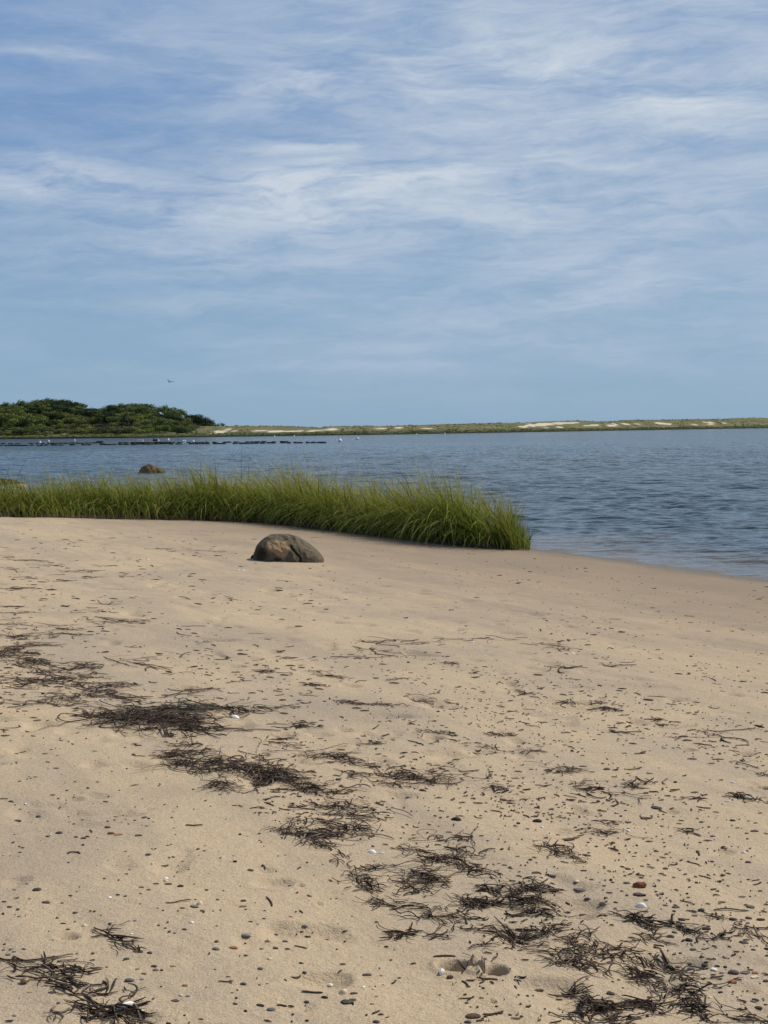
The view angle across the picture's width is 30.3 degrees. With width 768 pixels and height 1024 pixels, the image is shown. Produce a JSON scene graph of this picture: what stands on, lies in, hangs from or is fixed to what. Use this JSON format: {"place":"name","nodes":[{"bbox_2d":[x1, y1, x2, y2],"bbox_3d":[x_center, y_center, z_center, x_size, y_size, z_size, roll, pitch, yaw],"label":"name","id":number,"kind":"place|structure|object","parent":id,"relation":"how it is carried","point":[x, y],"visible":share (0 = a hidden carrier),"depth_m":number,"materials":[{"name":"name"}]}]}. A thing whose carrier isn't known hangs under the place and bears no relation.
{"place":"outdoors","nodes":[
{"label":"outdoors","id":0,"kind":"place"},
{"bbox_2d":[0,412,193,432],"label":"hill","id":1,"kind":"structure","parent":0,"point":[4,426],"depth_m":472.72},
{"bbox_2d":[0,408,24,415],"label":"leafy tree","id":2,"kind":"object","parent":1,"relation":"on","point":[11,412],"visible":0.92,"depth_m":480.14,"materials":[{"name":"green plant"}]},
{"bbox_2d":[2,415,24,425],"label":"shrub","id":3,"kind":"object","parent":1,"relation":"on","point":[11,421],"visible":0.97,"depth_m":468.51,"materials":[{"name":"green plant"}]},
{"bbox_2d":[8,411,35,418],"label":"shrub","id":4,"kind":"object","parent":1,"relation":"on","point":[27,414],"visible":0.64,"depth_m":478.81,"materials":[{"name":"green plant"}]},
{"bbox_2d":[15,400,33,407],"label":"leafy tree","id":5,"kind":"object","parent":1,"relation":"on","point":[22,403],"visible":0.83,"depth_m":490.26,"materials":[{"name":"green plant"}]},
{"bbox_2d":[21,417,32,428],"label":"cedar tree","id":6,"kind":"object","parent":1,"relation":"on","point":[26,421],"visible":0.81,"depth_m":467.70,"materials":[{"name":"green plant"}]},
{"bbox_2d":[22,407,36,413],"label":"oak tree","id":7,"kind":"object","parent":1,"relation":"on","point":[31,410],"visible":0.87,"depth_m":485.58,"materials":[{"name":"green plant"}]},
{"bbox_2d":[28,399,47,407],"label":"leafy tree","id":8,"kind":"object","parent":1,"relation":"on","point":[41,402],"visible":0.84,"depth_m":496.97,"materials":[{"name":"green plant"}]},
{"bbox_2d":[36,419,60,428],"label":"oak tree","id":9,"kind":"object","parent":1,"relation":"on","point":[48,422],"visible":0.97,"depth_m":469.78,"materials":[{"name":"green plant"}]},
{"bbox_2d":[46,412,59,418],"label":"oak tree","id":10,"kind":"object","parent":1,"relation":"on","point":[52,415],"visible":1,"depth_m":482.05,"materials":[{"name":"green plant"}]},
{"bbox_2d":[51,405,74,412],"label":"oak tree","id":11,"kind":"object","parent":1,"relation":"on","point":[62,408],"visible":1,"depth_m":490.35,"materials":[{"name":"green plant"}]},
{"bbox_2d":[63,417,77,424],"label":"leafy tree","id":12,"kind":"object","parent":1,"relation":"on","point":[71,419],"visible":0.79,"depth_m":475.61,"materials":[{"name":"green plant"}]},
{"bbox_2d":[65,427,81,433],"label":"shrub","id":13,"kind":"object","parent":1,"relation":"on","point":[75,430],"visible":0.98,"depth_m":452.05,"materials":[{"name":"green plant"}]},
{"bbox_2d":[73,419,89,424],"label":"leafy tree","id":14,"kind":"object","parent":1,"relation":"on","point":[80,421],"visible":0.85,"depth_m":469.09,"materials":[{"name":"green plant"}]},
{"bbox_2d":[79,427,103,433],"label":"shrub","id":15,"kind":"object","parent":1,"relation":"on","point":[92,430],"visible":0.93,"depth_m":451.19,"materials":[{"name":"green plant"}]},
{"bbox_2d":[93,413,109,420],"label":"oak tree","id":16,"kind":"object","parent":1,"relation":"on","point":[95,416],"visible":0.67,"depth_m":471.13,"materials":[{"name":"green plant"}]},
{"bbox_2d":[95,425,113,432],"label":"shrub","id":17,"kind":"object","parent":1,"relation":"on","point":[101,429],"visible":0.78,"depth_m":449.80,"materials":[{"name":"green plant"}]},
{"bbox_2d":[103,404,117,412],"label":"oak tree","id":18,"kind":"object","parent":1,"relation":"on","point":[110,408],"visible":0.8,"depth_m":481.84,"materials":[{"name":"green plant"}]},
{"bbox_2d":[106,416,120,422],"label":"leafy tree","id":19,"kind":"object","parent":1,"relation":"on","point":[114,419],"visible":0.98,"depth_m":465.43,"materials":[{"name":"green plant"}]},
{"bbox_2d":[108,426,137,433],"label":"shrub","id":20,"kind":"object","parent":1,"relation":"on","point":[118,429],"visible":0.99,"depth_m":442.31,"materials":[{"name":"green plant"}]},
{"bbox_2d":[118,415,129,425],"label":"cedar tree","id":21,"kind":"object","parent":1,"relation":"on","point":[124,422],"visible":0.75,"depth_m":462.97,"materials":[{"name":"green plant"}]},
{"bbox_2d":[115,406,137,413],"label":"leafy tree","id":22,"kind":"object","parent":1,"relation":"on","point":[129,409],"visible":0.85,"depth_m":483.48,"materials":[{"name":"green plant"}]},
{"bbox_2d":[134,428,158,433],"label":"shrub","id":23,"kind":"object","parent":1,"relation":"on","point":[145,430],"visible":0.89,"depth_m":439.42,"materials":[{"name":"green plant"}]},
{"bbox_2d":[140,407,157,413],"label":"leafy tree","id":24,"kind":"object","parent":1,"relation":"on","point":[150,411],"visible":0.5,"depth_m":481.48,"materials":[{"name":"green plant"}]},
{"bbox_2d":[139,419,161,426],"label":"shrub","id":25,"kind":"object","parent":1,"relation":"on","point":[146,422],"visible":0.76,"depth_m":456.91,"materials":[{"name":"green plant"}]},
{"bbox_2d":[140,424,165,432],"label":"shrub","id":26,"kind":"object","parent":1,"relation":"on","point":[147,426],"visible":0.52,"depth_m":446.54,"materials":[{"name":"green plant"}]},
{"bbox_2d":[152,417,173,424],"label":"leafy tree","id":27,"kind":"object","parent":1,"relation":"on","point":[163,421],"visible":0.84,"depth_m":458.14,"materials":[{"name":"green plant"}]},
{"bbox_2d":[151,409,181,415],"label":"leafy tree","id":28,"kind":"object","parent":1,"relation":"on","point":[177,411],"visible":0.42,"depth_m":477.70,"materials":[{"name":"green plant"}]},
{"bbox_2d":[156,412,178,418],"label":"oak tree","id":29,"kind":"object","parent":1,"relation":"on","point":[168,415],"visible":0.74,"depth_m":473.07,"materials":[{"name":"green plant"}]},
{"bbox_2d":[191,414,207,423],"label":"oak tree","id":30,"kind":"object","parent":1,"relation":"on","point":[198,419],"visible":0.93,"depth_m":514.17,"materials":[{"name":"green plant"}]},
{"bbox_2d":[0,517,767,1023],"bbox_3d":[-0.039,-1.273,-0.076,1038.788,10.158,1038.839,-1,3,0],"label":"sand beach","id":31,"kind":"structure","parent":0,"point":[372,583],"depth_m":7.14,"materials":[{"name":"sand"}]},
{"bbox_2d":[0,693,59,706],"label":"eelgrass clump","id":32,"kind":"object","parent":31,"relation":"on","point":[38,702],"visible":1,"depth_m":8.74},
{"bbox_2d":[0,631,68,670],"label":"eelgrass clump","id":33,"kind":"object","parent":31,"relation":"on","point":[4,653],"visible":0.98,"depth_m":10.81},
{"bbox_2d":[1,622,75,628],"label":"eelgrass clump","id":34,"kind":"object","parent":31,"relation":"on","point":[13,624],"visible":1,"depth_m":12.64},
{"bbox_2d":[0,951,102,976],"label":"eelgrass clump","id":35,"kind":"object","parent":31,"relation":"on","point":[51,965],"visible":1,"depth_m":4.33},
{"bbox_2d":[0,962,111,994],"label":"eelgrass clump","id":36,"kind":"object","parent":31,"relation":"on","point":[65,976],"visible":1,"depth_m":4.21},
{"bbox_2d":[26,626,93,639],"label":"eelgrass clump","id":37,"kind":"object","parent":31,"relation":"on","point":[80,634],"visible":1,"depth_m":12.08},
{"bbox_2d":[0,655,159,687],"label":"eelgrass clump","id":38,"kind":"object","parent":31,"relation":"on","point":[83,676],"visible":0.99,"depth_m":9.94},
{"bbox_2d":[17,680,153,706],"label":"eelgrass clump","id":39,"kind":"object","parent":31,"relation":"on","point":[117,684],"visible":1,"depth_m":9.10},
{"bbox_2d":[46,983,156,1023],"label":"eelgrass clump","id":40,"kind":"object","parent":31,"relation":"on","point":[112,1012],"visible":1,"depth_m":4.01,"materials":[{"name":"plant"}]},
{"bbox_2d":[83,977,145,996],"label":"eelgrass clump","id":41,"kind":"object","parent":31,"relation":"on","point":[102,988],"visible":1,"depth_m":4.17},
{"bbox_2d":[83,616,151,626],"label":"eelgrass clump","id":42,"kind":"object","parent":31,"relation":"on","point":[115,621],"visible":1,"depth_m":13.12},
{"bbox_2d":[91,920,145,950],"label":"eelgrass clump","id":43,"kind":"object","parent":31,"relation":"on","point":[108,934],"visible":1,"depth_m":4.59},
{"bbox_2d":[115,1001,135,1010],"bbox_3d":[-0.735,1.404,4.041,0.074,0.022,0.021,0,32,-43],"label":"shell","id":44,"kind":"object","parent":31,"relation":"on","point":[129,1002],"visible":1,"depth_m":4.04},
{"bbox_2d":[103,656,171,670],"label":"eelgrass clump","id":45,"kind":"object","parent":31,"relation":"on","point":[143,664],"visible":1,"depth_m":10.48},
{"bbox_2d":[41,697,280,747],"bbox_3d":[-1.224,1.228,8.447,1.368,0.101,1.392,1,4,27],"label":"eelgrass clump","id":46,"kind":"object","parent":31,"relation":"on","point":[138,713],"visible":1,"depth_m":8.36,"materials":[{"name":"plant"}]},
{"bbox_2d":[127,698,220,715],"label":"eelgrass clump","id":47,"kind":"object","parent":31,"relation":"on","point":[182,707],"visible":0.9,"depth_m":8.80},
{"bbox_2d":[157,685,220,698],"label":"eelgrass clump","id":48,"kind":"object","parent":31,"relation":"on","point":[181,690],"visible":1,"depth_m":9.34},
{"bbox_2d":[134,741,272,792],"bbox_3d":[-0.902,1.285,7.218,0.694,0.069,1.152,-1,3,0],"label":"eelgrass clump","id":49,"kind":"object","parent":31,"relation":"on","point":[205,764],"visible":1,"depth_m":7.22,"materials":[{"name":"plant"}]},
{"bbox_2d":[201,702,272,715],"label":"eelgrass clump","id":50,"kind":"object","parent":31,"relation":"on","point":[227,708],"visible":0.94,"depth_m":8.79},
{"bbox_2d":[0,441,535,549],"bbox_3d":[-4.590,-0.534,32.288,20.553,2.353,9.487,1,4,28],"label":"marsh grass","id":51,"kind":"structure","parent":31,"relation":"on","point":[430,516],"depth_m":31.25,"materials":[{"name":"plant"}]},
{"bbox_2d":[246,704,308,710],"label":"eelgrass clump","id":52,"kind":"object","parent":31,"relation":"on","point":[274,707],"visible":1,"depth_m":8.87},
{"bbox_2d":[258,738,302,748],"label":"eelgrass clump","id":53,"kind":"object","parent":31,"relation":"on","point":[281,742],"visible":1,"depth_m":7.82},
{"bbox_2d":[253,534,323,562],"bbox_3d":[-1.418,0.581,21.119,1.051,0.523,0.798,-1,3,0],"label":"boulder","id":54,"kind":"object","parent":31,"relation":"on","point":[281,548],"visible":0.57,"depth_m":20.83,"materials":[{"name":"stone"}]},
{"bbox_2d":[211,750,370,802],"bbox_3d":[-0.526,1.316,6.948,0.625,0.069,1.181,-3,4,-32],"label":"eelgrass clump","id":55,"kind":"object","parent":31,"relation":"on","point":[276,773],"visible":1,"depth_m":7.00,"materials":[{"name":"plant"}]},
{"bbox_2d":[287,721,322,728],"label":"eelgrass clump","id":56,"kind":"object","parent":31,"relation":"on","point":[300,725],"visible":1,"depth_m":8.31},
{"bbox_2d":[299,682,326,686],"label":"eelgrass clump","id":57,"kind":"object","parent":31,"relation":"on","point":[312,684],"visible":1,"depth_m":9.83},
{"bbox_2d":[238,743,396,779],"bbox_3d":[-0.317,1.307,7.354,0.646,0.064,0.821,-2,4,-25],"label":"eelgrass clump","id":58,"kind":"object","parent":31,"relation":"on","point":[330,754],"visible":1,"depth_m":7.45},
{"bbox_2d":[260,817,393,866],"bbox_3d":[-0.271,1.350,5.889,0.556,0.047,0.671,1,4,20],"label":"eelgrass clump","id":59,"kind":"object","parent":31,"relation":"on","point":[315,833],"visible":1,"depth_m":5.96,"materials":[{"name":"plant"}]},
{"bbox_2d":[310,674,353,679],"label":"eelgrass clump","id":60,"kind":"object","parent":31,"relation":"on","point":[340,676],"visible":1,"depth_m":10.20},
{"bbox_2d":[299,798,411,836],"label":"eelgrass clump","id":61,"kind":"object","parent":31,"relation":"on","point":[334,805],"visible":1,"depth_m":6.37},
{"bbox_2d":[336,700,375,705],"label":"eelgrass clump","id":62,"kind":"object","parent":31,"relation":"on","point":[357,703],"visible":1,"depth_m":9.15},
{"bbox_2d":[332,862,400,908],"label":"eelgrass clump","id":63,"kind":"object","parent":31,"relation":"on","point":[361,879],"visible":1,"depth_m":5.25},
{"bbox_2d":[0,528,767,1023],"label":"eelgrass scraps","id":64,"kind":"object","parent":31,"relation":"on","point":[452,774],"visible":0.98,"depth_m":7.43,"materials":[{"name":"plant"}]},
{"bbox_2d":[353,646,415,658],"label":"eelgrass clump","id":65,"kind":"object","parent":31,"relation":"on","point":[383,651],"visible":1,"depth_m":11.46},
{"bbox_2d":[353,636,448,646],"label":"eelgrass clump","id":66,"kind":"object","parent":31,"relation":"on","point":[422,642],"visible":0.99,"depth_m":12.12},
{"bbox_2d":[378,922,428,939],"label":"eelgrass clump","id":67,"kind":"object","parent":31,"relation":"on","point":[399,936],"visible":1,"depth_m":4.75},
{"bbox_2d":[387,896,424,909],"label":"eelgrass clump","id":68,"kind":"object","parent":31,"relation":"on","point":[402,903],"visible":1,"depth_m":5.06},
{"bbox_2d":[333,765,489,787],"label":"eelgrass clump","id":69,"kind":"object","parent":31,"relation":"on","point":[409,776],"visible":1,"depth_m":7.07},
{"bbox_2d":[373,860,452,894],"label":"eelgrass clump","id":70,"kind":"object","parent":31,"relation":"on","point":[426,876],"visible":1,"depth_m":5.32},
{"bbox_2d":[379,691,447,705],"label":"eelgrass clump","id":71,"kind":"object","parent":31,"relation":"on","point":[421,701],"visible":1,"depth_m":9.36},
{"bbox_2d":[406,728,456,736],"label":"eelgrass clump","id":72,"kind":"object","parent":31,"relation":"on","point":[420,730],"visible":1,"depth_m":8.25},
{"bbox_2d":[392,894,483,930],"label":"eelgrass clump","id":73,"kind":"object","parent":31,"relation":"on","point":[429,914],"visible":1,"depth_m":4.93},
{"bbox_2d":[423,924,454,939],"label":"eelgrass clump","id":74,"kind":"object","parent":31,"relation":"on","point":[436,934],"visible":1,"depth_m":4.73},
{"bbox_2d":[408,828,485,859],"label":"eelgrass clump","id":75,"kind":"object","parent":31,"relation":"on","point":[458,849],"visible":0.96,"depth_m":5.80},
{"bbox_2d":[396,843,502,878],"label":"eelgrass clump","id":76,"kind":"object","parent":31,"relation":"on","point":[457,863],"visible":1,"depth_m":5.59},
{"bbox_2d":[465,1013,480,1018],"bbox_3d":[0.253,1.441,4.060,0.046,0.014,0.032,1,2,-14],"label":"pebble","id":77,"kind":"object","parent":31,"relation":"on","point":[472,1016],"visible":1,"depth_m":4.05,"materials":[{"name":"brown stone"}]},
{"bbox_2d":[431,635,516,642],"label":"eelgrass clump","id":78,"kind":"object","parent":31,"relation":"on","point":[472,639],"visible":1,"depth_m":12.47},
{"bbox_2d":[458,937,507,973],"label":"eelgrass clump","id":79,"kind":"object","parent":31,"relation":"on","point":[483,943],"visible":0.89,"depth_m":4.61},
{"bbox_2d":[451,893,520,910],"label":"eelgrass clump","id":80,"kind":"object","parent":31,"relation":"on","point":[482,900],"visible":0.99,"depth_m":5.07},
{"bbox_2d":[481,783,511,791],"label":"eelgrass clump","id":81,"kind":"object","parent":31,"relation":"on","point":[499,788],"visible":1,"depth_m":6.91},
{"bbox_2d":[483,731,518,736],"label":"eelgrass clump","id":82,"kind":"object","parent":31,"relation":"on","point":[499,734],"visible":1,"depth_m":8.24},
{"bbox_2d":[457,916,567,948],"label":"eelgrass clump","id":83,"kind":"object","parent":31,"relation":"on","point":[514,936],"visible":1,"depth_m":4.77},
{"bbox_2d":[468,876,576,920],"bbox_3d":[0.531,1.399,5.127,0.352,0.058,0.496,-2,4,-16],"label":"eelgrass clump","id":84,"kind":"object","parent":31,"relation":"on","point":[534,910],"visible":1,"depth_m":5.14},
{"bbox_2d":[499,746,546,753],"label":"eelgrass clump","id":85,"kind":"object","parent":31,"relation":"on","point":[529,750],"visible":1,"depth_m":7.79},
{"bbox_2d":[521,643,579,650],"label":"eelgrass clump","id":86,"kind":"object","parent":31,"relation":"on","point":[554,645],"visible":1,"depth_m":12.18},
{"bbox_2d":[523,760,588,775],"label":"eelgrass clump","id":87,"kind":"object","parent":31,"relation":"on","point":[565,770],"visible":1,"depth_m":7.33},
{"bbox_2d":[526,838,590,863],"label":"eelgrass clump","id":88,"kind":"object","parent":31,"relation":"on","point":[571,853],"visible":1,"depth_m":5.75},
{"bbox_2d":[523,919,599,940],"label":"eelgrass clump","id":89,"kind":"object","parent":31,"relation":"on","point":[552,927],"visible":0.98,"depth_m":4.80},
{"bbox_2d":[548,665,587,672],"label":"eelgrass clump","id":90,"kind":"object","parent":31,"relation":"on","point":[564,667],"visible":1,"depth_m":10.97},
{"bbox_2d":[536,929,650,978],"bbox_3d":[0.658,1.419,4.582,0.360,0.045,0.378,1,4,23],"label":"eelgrass clump","id":91,"kind":"object","parent":31,"relation":"on","point":[574,956],"visible":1,"depth_m":4.57,"materials":[{"name":"plant"}]},
{"bbox_2d":[586,704,622,710],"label":"eelgrass clump","id":92,"kind":"object","parent":31,"relation":"on","point":[609,708],"visible":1,"depth_m":9.22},
{"bbox_2d":[591,819,621,824],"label":"eelgrass clump","id":93,"kind":"object","parent":31,"relation":"on","point":[611,821],"visible":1,"depth_m":6.28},
{"bbox_2d":[570,778,648,803],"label":"eelgrass clump","id":94,"kind":"object","parent":31,"relation":"on","point":[596,788],"visible":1,"depth_m":6.92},
{"bbox_2d":[579,826,648,837],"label":"eelgrass clump","id":95,"kind":"object","parent":31,"relation":"on","point":[604,832],"visible":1,"depth_m":6.08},
{"bbox_2d":[548,976,698,1023],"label":"eelgrass clump","id":96,"kind":"object","parent":31,"relation":"on","point":[605,1004],"visible":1,"depth_m":4.15,"materials":[{"name":"plant"}]},
{"bbox_2d":[633,882,646,887],"bbox_3d":[0.958,1.398,5.316,0.052,0.031,0.034,1,2,-7],"label":"stone","id":97,"kind":"object","parent":31,"relation":"on","point":[640,885],"visible":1,"depth_m":5.31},
{"bbox_2d":[622,776,667,785],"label":"eelgrass clump","id":98,"kind":"object","parent":31,"relation":"on","point":[632,784],"visible":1,"depth_m":7.09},
{"bbox_2d":[631,927,678,945],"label":"eelgrass clump","id":99,"kind":"object","parent":31,"relation":"on","point":[652,937],"visible":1,"depth_m":4.77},
{"bbox_2d":[600,948,743,1000],"bbox_3d":[0.871,1.442,4.448,0.434,0.067,0.354,2,4,40],"label":"eelgrass clump","id":100,"kind":"object","parent":31,"relation":"on","point":[650,973],"visible":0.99,"depth_m":4.42,"materials":[{"name":"plant"}]},
{"bbox_2d":[601,907,767,942],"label":"eelgrass clump","id":101,"kind":"object","parent":31,"relation":"on","point":[653,925],"visible":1,"depth_m":4.90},
{"bbox_2d":[674,827,700,835],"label":"eelgrass clump","id":102,"kind":"object","parent":31,"relation":"on","point":[690,831],"visible":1,"depth_m":6.18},
{"bbox_2d":[658,725,755,742],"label":"eelgrass clump","id":103,"kind":"object","parent":31,"relation":"on","point":[724,732],"visible":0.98,"depth_m":8.44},
{"bbox_2d":[665,993,767,1023],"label":"eelgrass clump","id":104,"kind":"object","parent":31,"relation":"on","point":[704,1004],"visible":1,"depth_m":4.11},
{"bbox_2d":[702,911,735,920],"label":"eelgrass clump","id":105,"kind":"object","parent":31,"relation":"on","point":[716,916],"visible":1,"depth_m":5.00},
{"bbox_2d":[722,791,767,803],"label":"eelgrass clump","id":106,"kind":"object","parent":31,"relation":"on","point":[738,796],"visible":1,"depth_m":6.81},
{"bbox_2d":[0,428,767,578],"bbox_3d":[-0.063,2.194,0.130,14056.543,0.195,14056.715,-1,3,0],"label":"bay water","id":107,"kind":"structure","parent":0,"point":[693,498],"depth_m":69.77,"materials":[{"name":"liquid"}]},
{"bbox_2d":[138,464,165,472],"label":"rock","id":108,"kind":"object","parent":107,"relation":"in","point":[155,469],"visible":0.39,"depth_m":72.54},
{"bbox_2d":[153,418,172,443],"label":"work raft","id":109,"kind":"object","parent":107,"relation":"on","point":[166,442],"visible":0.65,"depth_m":223.05,"materials":[{"name":"black"}]},
{"bbox_2d":[0,417,767,438],"bbox_3d":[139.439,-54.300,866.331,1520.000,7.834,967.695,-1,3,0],"label":"dunes","id":110,"kind":"structure","parent":0,"point":[548,426],"depth_m":515.19,"materials":[{"name":"plant"}]},
{"bbox_2d":[11,429,30,434],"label":"shrub","id":111,"kind":"object","parent":110,"relation":"on","point":[21,431],"visible":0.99,"depth_m":445.55,"materials":[{"name":"green plant"}]},
{"bbox_2d":[0,0,767,427],"label":"sky","id":112,"kind":"structure","parent":0,"point":[301,213],"materials":[{"name":"blue"}]},
{"bbox_2d":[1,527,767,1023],"bbox_3d":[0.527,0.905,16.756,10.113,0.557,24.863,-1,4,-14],"label":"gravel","id":113,"kind":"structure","parent":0,"point":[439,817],"depth_m":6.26,"materials":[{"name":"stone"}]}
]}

